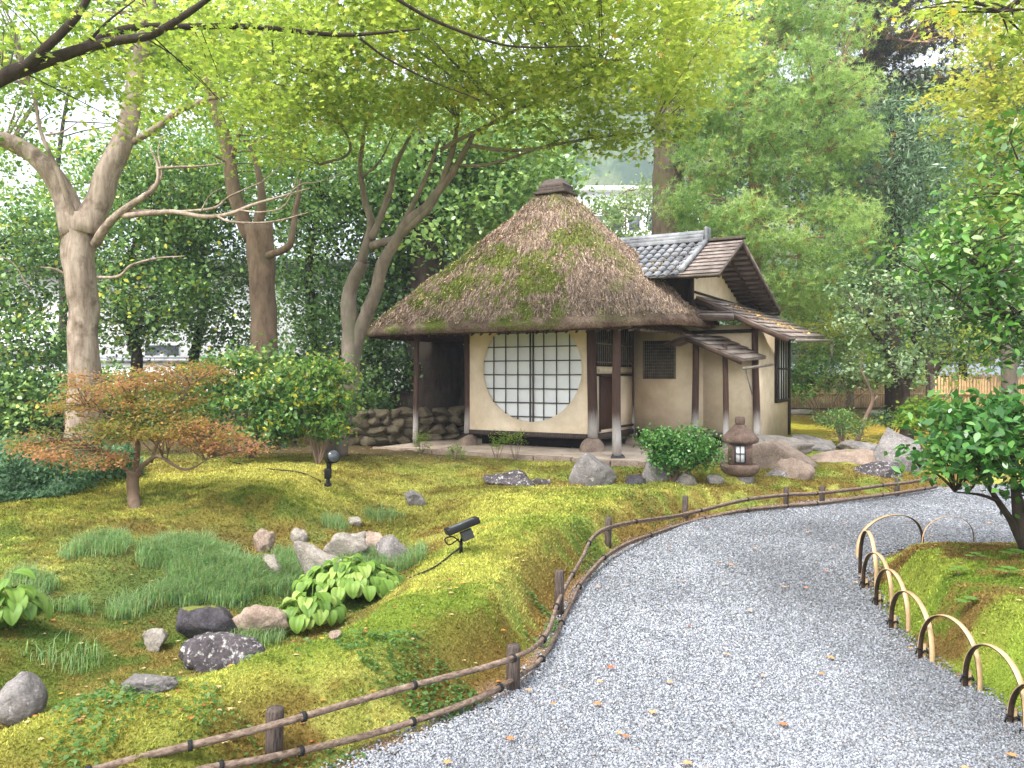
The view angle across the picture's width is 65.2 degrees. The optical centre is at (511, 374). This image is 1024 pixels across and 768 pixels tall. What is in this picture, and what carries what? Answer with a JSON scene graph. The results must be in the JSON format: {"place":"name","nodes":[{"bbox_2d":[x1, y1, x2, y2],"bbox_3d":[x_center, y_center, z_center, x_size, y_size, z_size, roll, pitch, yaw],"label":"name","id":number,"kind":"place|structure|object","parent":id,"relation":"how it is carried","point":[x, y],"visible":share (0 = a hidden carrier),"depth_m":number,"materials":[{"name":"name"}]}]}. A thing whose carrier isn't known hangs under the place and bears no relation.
{"place":"outdoors","nodes":[
{"label":"outdoors","id":0,"kind":"place"},
{"bbox_2d":[0,376,1023,767],"bbox_3d":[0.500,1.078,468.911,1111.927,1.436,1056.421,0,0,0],"label":"ground","id":1,"kind":"structure","parent":0,"point":[492,646],"depth_m":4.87,"materials":[{"name":"plant"}]},
{"bbox_2d":[0,671,47,725],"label":"rock","id":2,"kind":"object","parent":1,"relation":"on","point":[23,695],"visible":0.75,"depth_m":3.93,"materials":[{"name":"stone"}]},
{"bbox_2d":[0,568,52,628],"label":"hosta plant","id":3,"kind":"object","parent":1,"relation":"on","point":[27,602],"visible":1,"depth_m":4.84,"materials":[{"name":"green plant"}]},
{"bbox_2d":[0,166,129,437],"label":"evergreen tree","id":4,"kind":"object","parent":1,"relation":"on","point":[30,355],"visible":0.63,"depth_m":14.20,"materials":[{"name":"green plant"}]},
{"bbox_2d":[0,434,145,501],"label":"ground cover","id":5,"kind":"object","parent":1,"relation":"on","point":[16,471],"visible":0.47,"depth_m":7.96,"materials":[{"name":"green plant"}]},
{"bbox_2d":[0,354,202,437],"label":"shrub","id":6,"kind":"object","parent":1,"relation":"on","point":[55,380],"visible":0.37,"depth_m":13.38,"materials":[{"name":"green plant"}]},
{"bbox_2d":[10,106,243,428],"bbox_3d":[-7.122,-2.028,15.745,4.079,6.313,4.850,0,0,0],"label":"evergreen tree","id":7,"kind":"object","parent":1,"relation":"on","point":[126,316],"visible":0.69,"depth_m":15.14,"materials":[{"name":"green plant"}]},
{"bbox_2d":[0,357,277,509],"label":"little maple","id":8,"kind":"object","parent":1,"relation":"on","point":[130,430],"visible":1,"depth_m":7.39,"materials":[{"name":"brown plant"}]},
{"bbox_2d":[120,673,178,693],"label":"rock","id":9,"kind":"object","parent":1,"relation":"on","point":[142,682],"visible":0.84,"depth_m":3.25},
{"bbox_2d":[142,628,168,651],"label":"rock","id":10,"kind":"object","parent":1,"relation":"on","point":[154,639],"visible":0.95,"depth_m":5.08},
{"bbox_2d":[0,3,313,354],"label":"evergreen tree","id":11,"kind":"object","parent":1,"relation":"on","point":[58,154],"visible":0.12,"depth_m":23.52,"materials":[{"name":"green plant"}]},
{"bbox_2d":[0,0,344,443],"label":"pale tree","id":12,"kind":"object","parent":1,"relation":"on","point":[85,226],"visible":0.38,"depth_m":10.65,"materials":[{"name":"beige plant"}]},
{"bbox_2d":[85,113,299,422],"bbox_3d":[-6.514,-2.290,17.244,4.332,6.906,4.967,0,0,0],"label":"evergreen tree","id":13,"kind":"object","parent":1,"relation":"on","point":[197,341],"visible":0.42,"depth_m":16.42,"materials":[{"name":"green plant"}]},
{"bbox_2d":[0,356,404,411],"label":"garden wall","id":14,"kind":"structure","parent":1,"relation":"on","point":[162,359],"depth_m":22.08,"materials":[{"name":"white paint"}]},
{"bbox_2d":[176,605,237,637],"bbox_3d":[-2.012,1.666,5.305,0.434,0.310,0.348,0,0,0],"label":"rock","id":15,"kind":"object","parent":1,"relation":"on","point":[192,621],"visible":0.73,"depth_m":5.18,"materials":[{"name":"stone"}]},
{"bbox_2d":[0,501,435,675],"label":"grass","id":16,"kind":"structure","parent":1,"relation":"on","point":[191,561],"depth_m":6.20,"materials":[{"name":"green plant"}]},
{"bbox_2d":[178,632,265,672],"bbox_3d":[-1.722,1.675,4.784,0.513,0.265,0.257,0,0,0],"label":"rock","id":17,"kind":"object","parent":1,"relation":"on","point":[208,651],"visible":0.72,"depth_m":4.71,"materials":[{"name":"stone"}]},
{"bbox_2d":[0,259,463,355],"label":"white building","id":18,"kind":"structure","parent":1,"relation":"on","point":[185,348],"depth_m":27.00,"materials":[{"name":"paint"}]},
{"bbox_2d":[145,345,178,355],"bbox_3d":[-11.800,-0.300,26.970,1.100,1.400,0.100,0,0,0],"label":"window","id":19,"kind":"structure","parent":18,"relation":"in","point":[160,348],"depth_m":26.92,"materials":[{"name":"grey glass"}]},
{"bbox_2d":[101,3,391,445],"bbox_3d":[-4.483,-2.696,13.889,5.254,8.035,4.233,0,0,0],"label":"brown tree","id":20,"kind":"object","parent":1,"relation":"on","point":[262,253],"visible":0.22,"depth_m":13.42,"materials":[{"name":"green plant"}]},
{"bbox_2d":[232,604,288,635],"bbox_3d":[-1.669,1.666,5.331,0.384,0.285,0.216,0,0,0],"label":"rock","id":21,"kind":"object","parent":1,"relation":"on","point":[264,617],"visible":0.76,"depth_m":5.25,"materials":[{"name":"stone"}]},
{"bbox_2d":[253,528,274,552],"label":"rock","id":22,"kind":"object","parent":1,"relation":"on","point":[264,539],"visible":0.85,"depth_m":6.90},
{"bbox_2d":[168,333,360,458],"bbox_3d":[-3.388,0.301,10.618,2.816,1.757,2.014,0,0,0],"label":"shrub","id":23,"kind":"object","parent":1,"relation":"on","point":[269,418],"visible":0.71,"depth_m":10.32,"materials":[{"name":"green plant"}]},
{"bbox_2d":[263,554,281,575],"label":"rock","id":24,"kind":"object","parent":1,"relation":"on","point":[270,560],"visible":0.66,"depth_m":6.44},
{"bbox_2d":[208,449,339,486],"bbox_3d":[-3.219,1.048,9.992,0.288,0.460,3.513,0,0,-44],"label":"garden spotlight","id":25,"kind":"object","parent":1,"relation":"on","point":[332,456],"visible":0.88,"depth_m":8.83,"materials":[{"name":"black metal"}]},
{"bbox_2d":[144,340,428,426],"bbox_3d":[-4.332,0.192,15.624,5.522,1.807,2.562,0,0,0],"label":"shrub","id":26,"kind":"object","parent":1,"relation":"on","point":[381,402],"visible":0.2,"depth_m":15.62,"materials":[{"name":"green plant"}]},
{"bbox_2d":[0,0,589,165],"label":"maple tree","id":27,"kind":"object","parent":1,"relation":"on","point":[43,57],"visible":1,"depth_m":6.64,"materials":[{"name":"green plant"}]},
{"bbox_2d":[290,528,307,543],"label":"rock","id":28,"kind":"object","parent":1,"relation":"on","point":[298,534],"visible":0.61,"depth_m":7.21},
{"bbox_2d":[196,117,414,374],"bbox_3d":[-3.926,-2.216,16.162,4.856,6.142,4.791,0,0,0],"label":"evergreen tree","id":29,"kind":"object","parent":1,"relation":"on","point":[315,311],"visible":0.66,"depth_m":15.54,"materials":[{"name":"green plant"}]},
{"bbox_2d":[276,582,346,633],"bbox_3d":[-1.385,1.590,5.511,0.479,0.334,0.428,0,0,-36],"label":"hosta plant","id":30,"kind":"object","parent":1,"relation":"on","point":[313,610],"visible":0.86,"depth_m":5.39,"materials":[{"name":"green plant"}]},
{"bbox_2d":[268,346,372,464],"bbox_3d":[-2.447,0.407,10.266,1.230,1.563,1.329,0,0,18],"label":"shrub","id":31,"kind":"object","parent":1,"relation":"on","point":[323,434],"visible":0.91,"depth_m":10.17,"materials":[{"name":"green plant"}]},
{"bbox_2d":[293,540,350,590],"bbox_3d":[-1.480,1.625,6.434,0.587,0.596,0.198,0,0,0],"label":"rock","id":32,"kind":"object","parent":1,"relation":"on","point":[309,556],"visible":0.38,"depth_m":6.39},
{"bbox_2d":[323,531,368,557],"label":"rock","id":33,"kind":"object","parent":1,"relation":"on","point":[343,542],"visible":0.69,"depth_m":7.03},
{"bbox_2d":[292,553,404,601],"bbox_3d":[-1.260,1.560,6.223,0.867,0.330,0.680,0,0,0],"label":"hosta plant","id":34,"kind":"object","parent":1,"relation":"on","point":[360,578],"visible":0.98,"depth_m":6.05,"materials":[{"name":"green plant"}]},
{"bbox_2d":[26,489,676,767],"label":"ground weeds","id":35,"kind":"object","parent":1,"relation":"on","point":[98,693],"visible":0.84,"depth_m":3.36,"materials":[{"name":"green plant"}]},
{"bbox_2d":[365,531,382,549],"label":"rock","id":36,"kind":"object","parent":1,"relation":"on","point":[374,538],"visible":0.36,"depth_m":7.35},
{"bbox_2d":[317,201,444,395],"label":"evergreen tree","id":37,"kind":"object","parent":1,"relation":"on","point":[376,353],"visible":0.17,"depth_m":16.80,"materials":[{"name":"green plant"}]},
{"bbox_2d":[376,535,407,560],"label":"rock","id":38,"kind":"object","parent":1,"relation":"on","point":[386,544],"visible":0.6,"depth_m":6.97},
{"bbox_2d":[349,406,481,446],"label":"stone wall","id":39,"kind":"structure","parent":1,"relation":"on","point":[389,427],"depth_m":14.64,"materials":[{"name":"stone"}]},
{"bbox_2d":[404,490,426,505],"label":"rock","id":40,"kind":"object","parent":1,"relation":"on","point":[412,497],"visible":0.89,"depth_m":8.89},
{"bbox_2d":[412,430,431,452],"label":"weed","id":41,"kind":"object","parent":1,"relation":"on","point":[417,441],"visible":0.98,"depth_m":12.88,"materials":[{"name":"green plant"}]},
{"bbox_2d":[260,56,595,245],"bbox_3d":[-2.686,-4.145,22.522,10.255,10.144,5.926,0,0,0],"label":"evergreen tree","id":42,"kind":"object","parent":1,"relation":"on","point":[357,128],"visible":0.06,"depth_m":21.79,"materials":[{"name":"green plant"}]},
{"bbox_2d":[150,417,731,484],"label":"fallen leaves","id":43,"kind":"object","parent":1,"relation":"on","point":[427,454],"visible":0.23,"depth_m":11.41,"materials":[{"name":"brown plant"}]},
{"bbox_2d":[409,516,480,577],"bbox_3d":[-0.445,1.187,5.493,0.478,0.423,0.218,0,0,-23],"label":"garden floodlight","id":44,"kind":"object","parent":1,"relation":"on","point":[467,534],"visible":0.98,"depth_m":5.49,"materials":[{"name":"black metal"}]},
{"bbox_2d":[131,0,790,456],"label":"maple tree","id":45,"kind":"object","parent":1,"relation":"on","point":[585,68],"visible":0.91,"depth_m":9.32,"materials":[{"name":"green plant"}]},
{"bbox_2d":[299,76,630,426],"bbox_3d":[-1.022,-2.525,17.473,7.306,7.492,5.516,0,0,0],"label":"old tree","id":46,"kind":"object","parent":1,"relation":"on","point":[441,382],"visible":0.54,"depth_m":16.25,"materials":[{"name":"green plant"}]},
{"bbox_2d":[488,428,507,459],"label":"weed","id":47,"kind":"object","parent":1,"relation":"on","point":[499,441],"visible":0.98,"depth_m":11.89,"materials":[{"name":"green plant"}]},
{"bbox_2d":[482,470,534,486],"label":"rock","id":48,"kind":"object","parent":1,"relation":"on","point":[514,477],"visible":0.49,"depth_m":9.99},
{"bbox_2d":[85,476,937,767],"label":"rail fence","id":49,"kind":"object","parent":1,"relation":"on","point":[272,727],"visible":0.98,"depth_m":3.84,"materials":[{"name":"wood"}]},
{"bbox_2d":[2,455,1023,767],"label":"fallen leaves","id":50,"kind":"object","parent":1,"relation":"on","point":[320,637],"visible":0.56,"depth_m":4.39,"materials":[{"name":"brown plant"}]},
{"bbox_2d":[504,430,526,460],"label":"weed","id":51,"kind":"object","parent":1,"relation":"on","point":[511,437],"visible":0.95,"depth_m":11.90,"materials":[{"name":"green plant"}]},
{"bbox_2d":[569,452,616,485],"bbox_3d":[1.017,1.290,10.125,0.599,0.623,0.486,0,0,0],"label":"rock","id":52,"kind":"object","parent":1,"relation":"on","point":[588,469],"visible":0.61,"depth_m":9.95,"materials":[{"name":"stone"}]},
{"bbox_2d":[366,178,833,466],"label":"tea house","id":53,"kind":"structure","parent":1,"relation":"on","point":[588,379],"depth_m":13.26,"materials":[{"name":"paint"}]},
{"bbox_2d":[484,331,581,421],"bbox_3d":[0.330,-0.100,13.415,1.940,1.810,0.055,0,0,30],"label":"round window","id":54,"kind":"structure","parent":53,"relation":"in","point":[532,377],"depth_m":13.40,"materials":[{"name":"paper"}]},
{"bbox_2d":[370,200,698,327],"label":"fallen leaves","id":55,"kind":"object","parent":53,"relation":"on","point":[547,267],"visible":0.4,"depth_m":12.76,"materials":[{"name":"plant"}]},
{"bbox_2d":[596,329,631,366],"bbox_3d":[1.704,-0.490,13.572,0.082,0.740,1.560,0,0,30],"label":"slatted window","id":56,"kind":"structure","parent":53,"relation":"in","point":[604,339],"depth_m":13.44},
{"bbox_2d":[597,374,633,431],"bbox_3d":[1.749,0.450,13.557,0.055,0.940,1.580,0,0,30],"label":"door","id":57,"kind":"structure","parent":53,"relation":"in","point":[605,383],"depth_m":13.19,"materials":[{"name":"brown wood"}]},
{"bbox_2d":[643,340,675,378],"bbox_3d":[2.575,-0.265,13.998,0.595,0.670,0.029,0,0,30],"label":"lattice window","id":58,"kind":"structure","parent":53,"relation":"in","point":[659,362],"depth_m":14.00,"materials":[{"name":"wood"}]},
{"bbox_2d":[639,249,809,333],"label":"fallen leaves","id":59,"kind":"object","parent":53,"relation":"on","point":[759,314],"visible":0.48,"depth_m":13.62,"materials":[{"name":"brown plant"}]},
{"bbox_2d":[775,338,789,402],"bbox_3d":[4.995,-0.110,14.760,0.050,1.220,1.170,0,0,30],"label":"side window","id":60,"kind":"structure","parent":53,"relation":"in","point":[782,349],"depth_m":14.82,"materials":[{"name":"wood"}]},
{"bbox_2d":[582,172,652,237],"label":"pale tree","id":61,"kind":"object","parent":1,"relation":"on","point":[612,213],"visible":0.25,"depth_m":29.50,"materials":[{"name":"green plant"}]},
{"bbox_2d":[625,474,646,484],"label":"rock","id":62,"kind":"object","parent":1,"relation":"on","point":[634,479],"visible":0.41,"depth_m":10.00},
{"bbox_2d":[573,186,702,235],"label":"building","id":63,"kind":"structure","parent":1,"relation":"on","point":[607,194],"depth_m":91.00,"materials":[{"name":"white paint"}]},
{"bbox_2d":[642,452,668,482],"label":"rock","id":64,"kind":"object","parent":1,"relation":"on","point":[648,475],"visible":0.33,"depth_m":10.19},
{"bbox_2d":[632,415,730,481],"bbox_3d":[2.159,0.966,10.092,1.308,0.931,1.056,0,0,0],"label":"shrub","id":65,"kind":"object","parent":1,"relation":"on","point":[674,452],"visible":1,"depth_m":9.93,"materials":[{"name":"green plant"}]},
{"bbox_2d":[675,472,696,485],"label":"rock","id":66,"kind":"object","parent":1,"relation":"on","point":[685,479],"visible":0.65,"depth_m":9.99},
{"bbox_2d":[614,0,782,234],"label":"tall tree","id":67,"kind":"object","parent":1,"relation":"on","point":[661,177],"visible":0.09,"depth_m":19.69,"materials":[{"name":"brown plant"}]},
{"bbox_2d":[706,474,724,483],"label":"rock","id":68,"kind":"object","parent":1,"relation":"on","point":[714,479],"visible":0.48,"depth_m":10.39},
{"bbox_2d":[720,416,759,483],"bbox_3d":[3.050,1.047,10.700,0.522,0.983,0.522,0,0,0],"label":"stone lantern","id":69,"kind":"object","parent":1,"relation":"on","point":[741,436],"visible":0.94,"depth_m":10.54,"materials":[{"name":"stone"}]},
{"bbox_2d":[708,440,817,468],"bbox_3d":[3.674,1.316,11.844,1.779,0.716,0.745,0,0,-8],"label":"rock","id":70,"kind":"object","parent":1,"relation":"on","point":[769,454],"visible":0.41,"depth_m":11.54,"materials":[{"name":"stone"}]},
{"bbox_2d":[650,0,903,323],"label":"pine tree","id":71,"kind":"object","parent":1,"relation":"on","point":[799,22],"visible":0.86,"depth_m":17.32,"materials":[{"name":"green plant"}]},
{"bbox_2d":[623,172,941,362],"bbox_3d":[7.221,-2.487,24.641,10.377,7.339,6.152,0,0,0],"label":"evergreen tree","id":72,"kind":"object","parent":1,"relation":"on","point":[865,291],"visible":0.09,"depth_m":23.21,"materials":[{"name":"green plant"}]},
{"bbox_2d":[755,434,814,454],"bbox_3d":[4.012,1.080,12.202,1.176,0.392,0.486,0,0,0],"label":"rock","id":73,"kind":"object","parent":1,"relation":"on","point":[804,447],"visible":0.48,"depth_m":12.13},
{"bbox_2d":[775,458,815,480],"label":"rock","id":74,"kind":"object","parent":1,"relation":"on","point":[794,468],"visible":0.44,"depth_m":10.96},
{"bbox_2d":[791,434,836,451],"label":"rock","id":75,"kind":"object","parent":1,"relation":"on","point":[822,445],"visible":0.35,"depth_m":13.32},
{"bbox_2d":[645,0,1001,404],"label":"pine tree","id":76,"kind":"object","parent":1,"relation":"on","point":[889,42],"visible":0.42,"depth_m":26.25,"materials":[{"name":"green plant"}]},
{"bbox_2d":[627,13,1023,403],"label":"evergreen tree","id":77,"kind":"object","parent":1,"relation":"on","point":[918,80],"visible":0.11,"depth_m":26.84,"materials":[{"name":"green plant"}]},
{"bbox_2d":[771,294,911,409],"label":"tree","id":78,"kind":"object","parent":1,"relation":"on","point":[807,325],"visible":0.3,"depth_m":20.81,"materials":[{"name":"green plant"}]},
{"bbox_2d":[810,449,875,463],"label":"rock","id":79,"kind":"object","parent":1,"relation":"on","point":[860,456],"visible":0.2,"depth_m":12.37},
{"bbox_2d":[808,405,880,441],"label":"shrub","id":80,"kind":"object","parent":1,"relation":"on","point":[841,428],"visible":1,"depth_m":13.61,"materials":[{"name":"green plant"}]},
{"bbox_2d":[836,440,877,450],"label":"rock","id":81,"kind":"object","parent":1,"relation":"on","point":[849,444],"visible":0.49,"depth_m":13.15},
{"bbox_2d":[787,409,931,450],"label":"fallen leaves","id":82,"kind":"object","parent":1,"relation":"on","point":[878,433],"visible":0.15,"depth_m":16.22,"materials":[{"name":"plant"}]},
{"bbox_2d":[838,342,883,440],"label":"sapling","id":83,"kind":"object","parent":1,"relation":"on","point":[869,409],"visible":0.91,"depth_m":13.98,"materials":[{"name":"brown plant"}]},
{"bbox_2d":[791,330,937,421],"bbox_3d":[8.312,0.025,19.483,4.411,2.353,3.028,0,0,0],"label":"shrub","id":84,"kind":"object","parent":1,"relation":"on","point":[807,378],"visible":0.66,"depth_m":18.99,"materials":[{"name":"green plant"}]},
{"bbox_2d":[858,530,877,586],"bbox_3d":[2.748,1.439,6.180,0.028,0.471,0.523,0,0,11],"label":"bamboo hoop","id":85,"kind":"object","parent":1,"relation":"on","point":[873,546],"visible":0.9,"depth_m":6.12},
{"bbox_2d":[861,552,893,607],"bbox_3d":[2.614,1.474,5.735,0.028,0.402,0.501,0,0,2],"label":"bamboo hoop","id":86,"kind":"object","parent":1,"relation":"on","point":[888,573],"visible":0.85,"depth_m":5.63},
{"bbox_2d":[854,461,902,477],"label":"rock","id":87,"kind":"object","parent":1,"relation":"on","point":[883,469],"visible":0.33,"depth_m":11.46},
{"bbox_2d":[864,405,902,432],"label":"shrub","id":88,"kind":"object","parent":1,"relation":"on","point":[887,419],"visible":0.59,"depth_m":14.87,"materials":[{"name":"green plant"}]},
{"bbox_2d":[855,514,923,557],"bbox_3d":[3.435,1.463,7.250,0.977,0.394,0.028,0,0,-31],"label":"bamboo hoop","id":89,"kind":"object","parent":1,"relation":"on","point":[876,520],"visible":0.77,"depth_m":7.16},
{"bbox_2d":[874,569,910,631],"bbox_3d":[2.499,1.479,5.271,0.028,0.391,0.550,0,0,5],"label":"bamboo hoop","id":90,"kind":"object","parent":1,"relation":"on","point":[904,594],"visible":0.87,"depth_m":5.12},
{"bbox_2d":[803,60,989,420],"bbox_3d":[9.291,-3.204,19.147,4.516,8.628,4.123,0,0,18],"label":"broadleaf tree","id":91,"kind":"object","parent":1,"relation":"on","point":[897,191],"visible":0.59,"depth_m":18.89,"materials":[{"name":"green plant"}]},
{"bbox_2d":[873,427,927,471],"bbox_3d":[5.789,1.332,12.175,0.728,1.066,0.677,0,0,-22],"label":"rock","id":92,"kind":"object","parent":1,"relation":"on","point":[890,440],"visible":0.38,"depth_m":12.05,"materials":[{"name":"stone"}]},
{"bbox_2d":[791,373,1023,407],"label":"bamboo fence","id":93,"kind":"object","parent":1,"relation":"on","point":[880,394],"visible":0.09,"depth_m":25.19,"materials":[{"name":"wood"}]},
{"bbox_2d":[792,95,1023,388],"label":"evergreen tree","id":94,"kind":"object","parent":1,"relation":"on","point":[984,234],"visible":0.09,"depth_m":23.00,"materials":[{"name":"green plant"}]},
{"bbox_2d":[888,590,934,662],"bbox_3d":[2.369,1.484,4.759,0.028,0.381,0.611,0,0,5],"label":"bamboo hoop","id":95,"kind":"object","parent":1,"relation":"on","point":[896,595],"visible":0.89,"depth_m":4.61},
{"bbox_2d":[804,241,1023,439],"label":"tree","id":96,"kind":"object","parent":1,"relation":"on","point":[904,385],"visible":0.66,"depth_m":14.23,"materials":[{"name":"green plant"}]},
{"bbox_2d":[879,395,964,434],"bbox_3d":[7.003,0.851,13.271,1.670,1.087,1.230,0,0,22],"label":"shrub","id":97,"kind":"object","parent":1,"relation":"on","point":[910,407],"visible":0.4,"depth_m":13.19,"materials":[{"name":"green plant"}]},
{"bbox_2d":[832,0,1023,78],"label":"maple tree","id":98,"kind":"object","parent":1,"relation":"on","point":[1001,8],"visible":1,"depth_m":7.64,"materials":[{"name":"green plant"}]},
{"bbox_2d":[862,86,1023,384],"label":"camellia tree","id":99,"kind":"object","parent":1,"relation":"on","point":[981,263],"visible":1,"depth_m":5.93,"materials":[{"name":"green plant"}]},
{"bbox_2d":[917,614,982,690],"bbox_3d":[2.343,1.484,4.295,0.028,0.382,0.470,0,0,-9],"label":"bamboo hoop","id":100,"kind":"object","parent":1,"relation":"on","point":[976,654],"visible":0.89,"depth_m":4.18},
{"bbox_2d":[884,368,1023,550],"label":"camellia tree","id":101,"kind":"object","parent":1,"relation":"on","point":[978,443],"visible":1,"depth_m":5.21,"materials":[{"name":"green plant"}]},
{"bbox_2d":[893,301,1023,401],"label":"garden tree","id":102,"kind":"object","parent":1,"relation":"on","point":[931,367],"visible":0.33,"depth_m":16.83,"materials":[{"name":"green plant"}]},
{"bbox_2d":[898,0,1023,425],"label":"yellow maple","id":103,"kind":"object","parent":1,"relation":"on","point":[992,97],"visible":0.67,"depth_m":15.27,"materials":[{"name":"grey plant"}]},
{"bbox_2d":[930,374,1023,433],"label":"bamboo fence","id":104,"kind":"object","parent":1,"relation":"on","point":[984,387],"visible":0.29,"depth_m":16.78,"materials":[{"name":"wood"}]},
{"bbox_2d":[962,643,1023,732],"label":"bamboo hoop","id":105,"kind":"object","parent":1,"relation":"on","point":[1004,655],"visible":0.91,"depth_m":3.83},
{"bbox_2d":[1006,683,1023,728],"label":"bamboo hoop","id":106,"kind":"object","parent":1,"relation":"on","point":[1018,689],"visible":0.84,"depth_m":3.67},
{"bbox_2d":[0,0,1023,375],"label":"sky","id":107,"kind":"structure","parent":0,"point":[99,105],"materials":[{"name":"white"}]},
{"bbox_2d":[321,483,1023,767],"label":"gravel","id":108,"kind":"structure","parent":0,"point":[860,751],"depth_m":4.28,"materials":[{"name":"gravel"}]},
{"bbox_2d":[444,522,1016,767],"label":"fallen leaves","id":109,"kind":"object","parent":108,"relation":"on","point":[687,761],"visible":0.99,"depth_m":3.83,"materials":[{"name":"orange plant"}]},
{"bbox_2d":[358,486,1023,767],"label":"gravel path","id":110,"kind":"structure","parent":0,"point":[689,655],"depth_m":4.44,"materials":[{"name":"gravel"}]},
{"bbox_2d":[445,63,1023,372],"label":"hill","id":111,"kind":"structure","parent":0,"point":[624,172],"depth_m":188.18,"materials":[{"name":"plant"}]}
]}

